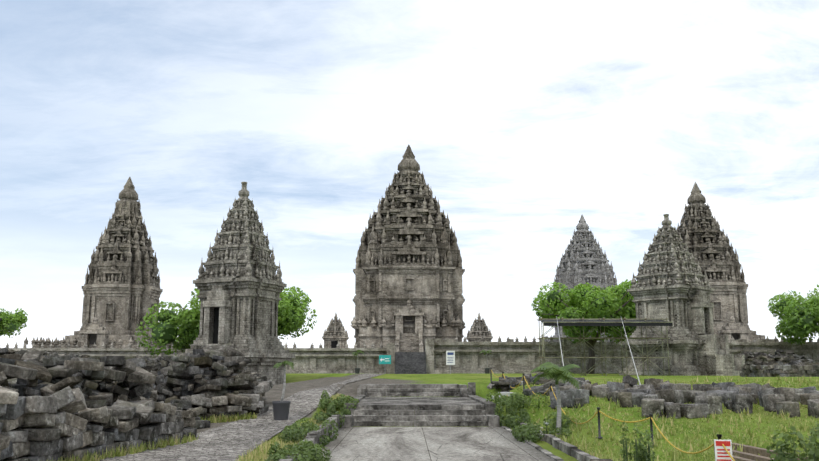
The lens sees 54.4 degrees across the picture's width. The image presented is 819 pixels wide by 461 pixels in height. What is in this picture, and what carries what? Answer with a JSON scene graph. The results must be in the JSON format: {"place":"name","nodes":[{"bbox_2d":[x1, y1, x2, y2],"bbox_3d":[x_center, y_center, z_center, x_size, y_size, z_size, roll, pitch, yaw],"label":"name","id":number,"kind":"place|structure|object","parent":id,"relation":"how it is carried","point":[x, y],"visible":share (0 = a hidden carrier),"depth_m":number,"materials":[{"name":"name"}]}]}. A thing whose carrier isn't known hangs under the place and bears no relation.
{"place":"outdoors","nodes":[
{"label":"outdoors","id":0,"kind":"place"},
{"bbox_2d":[0,308,27,337],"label":"tree","id":1,"kind":"object","parent":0,"point":[10,323],"depth_m":98.29,"materials":[{"name":"green plant"}]},
{"bbox_2d":[23,177,178,347],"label":"temple","id":2,"kind":"structure","parent":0,"point":[122,290],"depth_m":138.19,"materials":[{"name":"stone"}]},
{"bbox_2d":[97,374,382,460],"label":"cobble path","id":3,"kind":"structure","parent":0,"point":[232,441],"depth_m":21.13,"materials":[{"name":"grey stone"}]},
{"bbox_2d":[272,360,293,419],"bbox_3d":[-3.906,4.956,24.708,0.685,1.828,0.640,0,-10,0],"label":"potted plant","id":4,"kind":"object","parent":3,"relation":"on","point":[281,409],"visible":1,"depth_m":24.43,"materials":[{"name":"grey plant"}]},
{"bbox_2d":[322,313,348,347],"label":"temple","id":5,"kind":"structure","parent":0,"point":[335,333],"depth_m":94.80,"materials":[{"name":"stone"}]},
{"bbox_2d":[352,350,363,373],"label":"potted plant","id":6,"kind":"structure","parent":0,"point":[357,370],"depth_m":83.45,"materials":[{"name":"green plant"}]},
{"bbox_2d":[350,145,465,351],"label":"temple","id":7,"kind":"structure","parent":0,"point":[408,271],"depth_m":135.61,"materials":[{"name":"stone"}]},
{"bbox_2d":[0,0,818,347],"label":"sky","id":8,"kind":"structure","parent":0,"point":[523,119],"materials":[{"name":"white"}]},
{"bbox_2d":[47,373,818,460],"bbox_3d":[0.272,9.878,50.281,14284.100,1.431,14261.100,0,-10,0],"label":"ground","id":9,"kind":"structure","parent":0,"point":[297,382],"depth_m":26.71,"materials":[{"name":"green plant"}]},
{"bbox_2d":[0,343,268,459],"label":"rubble","id":10,"kind":"object","parent":9,"relation":"on","point":[216,370],"visible":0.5,"depth_m":20.33,"materials":[{"name":"stone"}]},
{"bbox_2d":[0,372,272,460],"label":"ruin wall","id":11,"kind":"structure","parent":9,"relation":"on","point":[41,428],"depth_m":16.23,"materials":[{"name":"stone"}]},
{"bbox_2d":[134,286,317,357],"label":"tree","id":12,"kind":"object","parent":9,"relation":"on","point":[181,326],"depth_m":60.68,"materials":[{"name":"green plant"}]},
{"bbox_2d":[178,182,294,384],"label":"temple","id":13,"kind":"structure","parent":9,"relation":"on","point":[240,285],"depth_m":48.33,"materials":[{"name":"stone"}]},
{"bbox_2d":[265,438,331,460],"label":"verge shrub","id":14,"kind":"object","parent":9,"relation":"on","point":[309,450],"visible":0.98,"depth_m":15.51,"materials":[{"name":"green plant"}]},
{"bbox_2d":[278,418,338,445],"bbox_3d":[-2.578,5.152,20.371,1.440,0.685,2.742,0,-10,0],"label":"verge shrub","id":15,"kind":"object","parent":9,"relation":"on","point":[292,431],"visible":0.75,"depth_m":19.84,"materials":[{"name":"green plant"}]},
{"bbox_2d":[312,390,346,427],"bbox_3d":[-2.560,5.880,26.159,1.063,1.217,3.208,0,-10,0],"label":"verge shrub","id":16,"kind":"object","parent":9,"relation":"on","point":[325,399],"visible":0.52,"depth_m":26.47,"materials":[{"name":"green plant"}]},
{"bbox_2d":[326,395,358,416],"bbox_3d":[-2.271,6.045,27.357,1.032,0.764,2.877,0,-10,0],"label":"verge shrub","id":17,"kind":"object","parent":9,"relation":"on","point":[347,411],"visible":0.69,"depth_m":26.78,"materials":[{"name":"green plant"}]},
{"bbox_2d":[379,355,390,363],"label":"teal sign","id":18,"kind":"object","parent":9,"relation":"on","point":[384,359],"visible":1,"depth_m":80.63,"materials":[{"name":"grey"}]},
{"bbox_2d":[0,335,818,373],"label":"compound wall","id":19,"kind":"structure","parent":9,"relation":"on","point":[511,356],"depth_m":86.52,"materials":[{"name":"stone"}]},
{"bbox_2d":[395,352,425,373],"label":"gate stairs","id":20,"kind":"structure","parent":9,"relation":"on","point":[410,362],"depth_m":84.27,"materials":[{"name":"stone"}]},
{"bbox_2d":[8,349,818,387],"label":"stone wall","id":21,"kind":"structure","parent":9,"relation":"on","point":[776,363],"depth_m":58.74,"materials":[{"name":"stone"}]},
{"bbox_2d":[341,382,499,426],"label":"steps","id":22,"kind":"structure","parent":9,"relation":"on","point":[446,405],"depth_m":26.93,"materials":[{"name":"stone"}]},
{"bbox_2d":[279,414,598,460],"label":"kerbs","id":23,"kind":"structure","parent":9,"relation":"on","point":[558,444],"depth_m":18.75,"materials":[{"name":"stone"}]},
{"bbox_2d":[446,351,454,373],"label":"white sign","id":24,"kind":"object","parent":9,"relation":"on","point":[450,358],"visible":1,"depth_m":80.69,"materials":[{"name":"grey metal"}]},
{"bbox_2d":[485,392,529,423],"bbox_3d":[3.308,6.020,27.228,1.350,0.978,3.250,0,-10,0],"label":"bank shrub","id":25,"kind":"object","parent":9,"relation":"on","point":[497,401],"visible":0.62,"depth_m":26.92,"materials":[{"name":"green plant"}]},
{"bbox_2d":[492,392,548,428],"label":"side steps","id":26,"kind":"structure","parent":9,"relation":"on","point":[505,393],"depth_m":31.60,"materials":[{"name":"grey stone"}]},
{"bbox_2d":[500,392,548,427],"bbox_3d":[3.740,5.965,26.476,1.698,1.146,3.139,0,-10,0],"label":"bank shrub","id":27,"kind":"object","parent":9,"relation":"on","point":[511,404],"visible":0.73,"depth_m":26.34,"materials":[{"name":"green plant"}]},
{"bbox_2d":[510,412,572,442],"bbox_3d":[3.643,5.323,21.571,1.925,0.736,3.153,0,-10,0],"label":"bank shrub","id":28,"kind":"object","parent":9,"relation":"on","point":[531,433],"visible":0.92,"depth_m":20.90,"materials":[{"name":"green plant"}]},
{"bbox_2d":[530,362,580,434],"bbox_3d":[4.006,4.571,21.547,1.427,2.029,1.438,0,-10,0],"label":"lawn palm","id":29,"kind":"object","parent":9,"relation":"on","point":[556,373],"visible":1,"depth_m":21.49,"materials":[{"name":"green plant"}]},
{"bbox_2d":[531,279,635,373],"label":"tree","id":30,"kind":"object","parent":9,"relation":"on","point":[606,303],"depth_m":78.43,"materials":[{"name":"green plant"}]},
{"bbox_2d":[536,316,672,384],"bbox_3d":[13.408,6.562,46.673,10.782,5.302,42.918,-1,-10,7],"label":"scaffold","id":31,"kind":"object","parent":9,"relation":"on","point":[604,322],"visible":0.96,"depth_m":65.14,"materials":[{"name":"black metal"}]},
{"bbox_2d":[489,368,721,453],"bbox_3d":[4.517,5.351,25.465,0.930,1.865,23.763,1,-10,-5],"label":"rope fence","id":32,"kind":"object","parent":9,"relation":"on","point":[719,436],"visible":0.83,"depth_m":19.29,"materials":[{"name":"yellow"}]},
{"bbox_2d":[619,421,655,460],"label":"shrub","id":33,"kind":"object","parent":9,"relation":"on","point":[638,455],"visible":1,"depth_m":13.93,"materials":[{"name":"green plant"}]},
{"bbox_2d":[487,372,818,460],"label":"stone blocks","id":34,"kind":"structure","parent":9,"relation":"on","point":[651,396],"depth_m":25.21,"materials":[{"name":"grey stone"}]},
{"bbox_2d":[619,214,744,375],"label":"temple","id":35,"kind":"structure","parent":9,"relation":"on","point":[670,284],"depth_m":69.27,"materials":[{"name":"stone"}]},
{"bbox_2d":[714,439,732,460],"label":"red sign","id":36,"kind":"object","parent":9,"relation":"on","point":[721,453],"visible":0.92,"depth_m":13.61,"materials":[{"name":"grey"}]},
{"bbox_2d":[719,439,734,460],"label":"rope fence","id":37,"kind":"object","parent":9,"relation":"on","point":[723,445],"visible":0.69,"depth_m":13.35,"materials":[{"name":"yellow fabric"}]},
{"bbox_2d":[714,443,807,460],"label":"bench","id":38,"kind":"object","parent":9,"relation":"on","point":[749,453],"visible":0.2,"depth_m":16.20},
{"bbox_2d":[766,422,818,460],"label":"plant","id":39,"kind":"object","parent":9,"relation":"on","point":[813,453],"visible":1,"depth_m":12.92,"materials":[{"name":"green plant"}]},
{"bbox_2d":[767,284,818,344],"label":"tree","id":40,"kind":"object","parent":9,"relation":"on","point":[797,324],"depth_m":82.62,"materials":[{"name":"green plant"}]},
{"bbox_2d":[322,427,554,460],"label":"concrete path","id":41,"kind":"structure","parent":0,"point":[424,444],"depth_m":19.55,"materials":[{"name":"grey concrete"}]},
{"bbox_2d":[466,313,492,341],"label":"temple","id":42,"kind":"structure","parent":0,"point":[478,330],"depth_m":95.06,"materials":[{"name":"stone"}]},
{"bbox_2d":[480,350,491,373],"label":"potted plant","id":43,"kind":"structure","parent":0,"point":[487,370],"depth_m":83.50,"materials":[{"name":"green plant"}]},
{"bbox_2d":[540,215,616,341],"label":"temple","id":44,"kind":"structure","parent":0,"point":[584,260],"depth_m":201.81,"materials":[{"name":"stone"}]},
{"bbox_2d":[676,182,782,341],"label":"temple","id":45,"kind":"structure","parent":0,"point":[706,239],"depth_m":138.63,"materials":[{"name":"stone"}]}
]}

